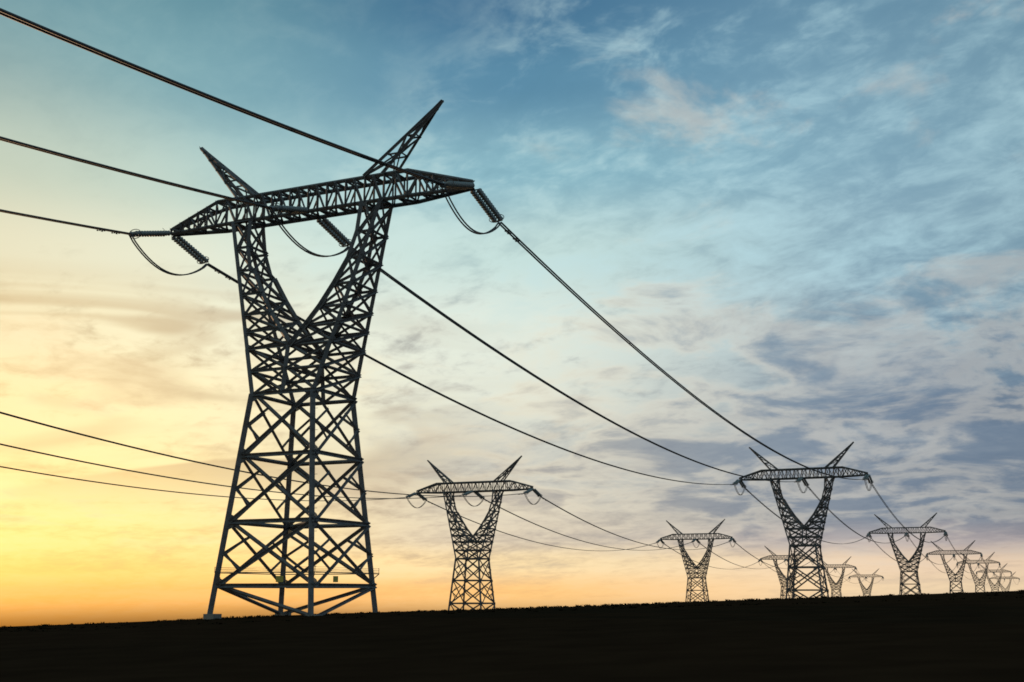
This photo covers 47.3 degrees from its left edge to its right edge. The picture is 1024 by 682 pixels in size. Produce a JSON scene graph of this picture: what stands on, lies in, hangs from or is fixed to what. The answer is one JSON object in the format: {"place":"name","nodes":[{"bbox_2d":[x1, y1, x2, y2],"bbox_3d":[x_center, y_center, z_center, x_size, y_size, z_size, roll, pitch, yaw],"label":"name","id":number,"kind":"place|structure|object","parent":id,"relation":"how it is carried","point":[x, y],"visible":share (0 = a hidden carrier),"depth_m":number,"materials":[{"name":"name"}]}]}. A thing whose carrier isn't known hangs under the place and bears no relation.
{"place":"outdoors","nodes":[
{"label":"outdoors","id":0,"kind":"place"},
{"bbox_2d":[0,591,1023,681],"bbox_3d":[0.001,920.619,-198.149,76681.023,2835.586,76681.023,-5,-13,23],"label":"ground","id":1,"kind":"structure","parent":0,"point":[972,637],"depth_m":25.29,"materials":[{"name":"soil"}]},
{"bbox_2d":[129,99,503,618],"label":"tower","id":2,"kind":"structure","parent":1,"relation":"on","point":[452,185],"depth_m":88.16,"materials":[{"name":"metal"}]},
{"bbox_2d":[0,8,1018,584],"bbox_3d":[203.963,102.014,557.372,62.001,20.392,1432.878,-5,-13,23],"label":"conductors","id":3,"kind":"object","parent":2,"relation":"hanging from","point":[172,82],"visible":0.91,"depth_m":88.01,"materials":[{"name":"grey metal"}]},
{"bbox_2d":[406,455,542,609],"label":"tower","id":4,"kind":"structure","parent":1,"relation":"on","point":[473,540],"depth_m":253.70,"materials":[{"name":"metal"}]},
{"bbox_2d":[0,412,877,583],"bbox_3d":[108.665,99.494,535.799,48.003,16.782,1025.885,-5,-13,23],"label":"conductors","id":5,"kind":"object","parent":4,"relation":"hanging from","point":[25,419],"visible":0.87,"depth_m":180.06,"materials":[{"name":"grey metal"}]},
{"bbox_2d":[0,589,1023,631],"bbox_3d":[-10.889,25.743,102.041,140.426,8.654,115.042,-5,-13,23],"label":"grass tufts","id":6,"kind":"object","parent":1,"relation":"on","point":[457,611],"visible":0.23,"depth_m":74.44,"materials":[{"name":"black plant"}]},
{"bbox_2d":[657,519,735,600],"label":"tower","id":7,"kind":"structure","parent":1,"relation":"on","point":[704,560],"depth_m":440.97,"materials":[{"name":"metal"}]},
{"bbox_2d":[758,546,814,598],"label":"tower","id":8,"kind":"structure","parent":1,"relation":"on","point":[780,573],"depth_m":629.07,"materials":[{"name":"metal"}]},
{"bbox_2d":[732,442,873,597],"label":"tower","id":9,"kind":"structure","parent":1,"relation":"on","point":[811,521],"depth_m":253.59,"materials":[{"name":"metal"}]},
{"bbox_2d":[813,557,856,596],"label":"tower","id":10,"kind":"structure","parent":1,"relation":"on","point":[835,585],"depth_m":815.02,"materials":[{"name":"metal"}]},
{"bbox_2d":[848,569,883,595],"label":"tower","id":11,"kind":"structure","parent":1,"relation":"on","point":[870,586],"depth_m":1001.75,"materials":[{"name":"metal"}]},
{"bbox_2d":[866,513,947,594],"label":"tower","id":12,"kind":"structure","parent":1,"relation":"on","point":[914,555],"depth_m":441.57,"materials":[{"name":"metal"}]},
{"bbox_2d":[925,540,982,592],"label":"tower","id":13,"kind":"structure","parent":1,"relation":"on","point":[958,571],"depth_m":631.24,"materials":[{"name":"metal"}]},
{"bbox_2d":[956,552,1000,591],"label":"tower","id":14,"kind":"structure","parent":1,"relation":"on","point":[984,573],"depth_m":819.27,"materials":[{"name":"metal"}]},
{"bbox_2d":[976,564,1011,591],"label":"tower","id":15,"kind":"structure","parent":1,"relation":"on","point":[992,587],"depth_m":1006.97,"materials":[{"name":"metal"}]},
{"bbox_2d":[992,573,1019,590],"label":"tower","id":16,"kind":"structure","parent":1,"relation":"on","point":[1009,582],"depth_m":1194.81,"materials":[{"name":"metal"}]},
{"bbox_2d":[0,0,1023,626],"label":"sky","id":17,"kind":"structure","parent":0,"point":[808,215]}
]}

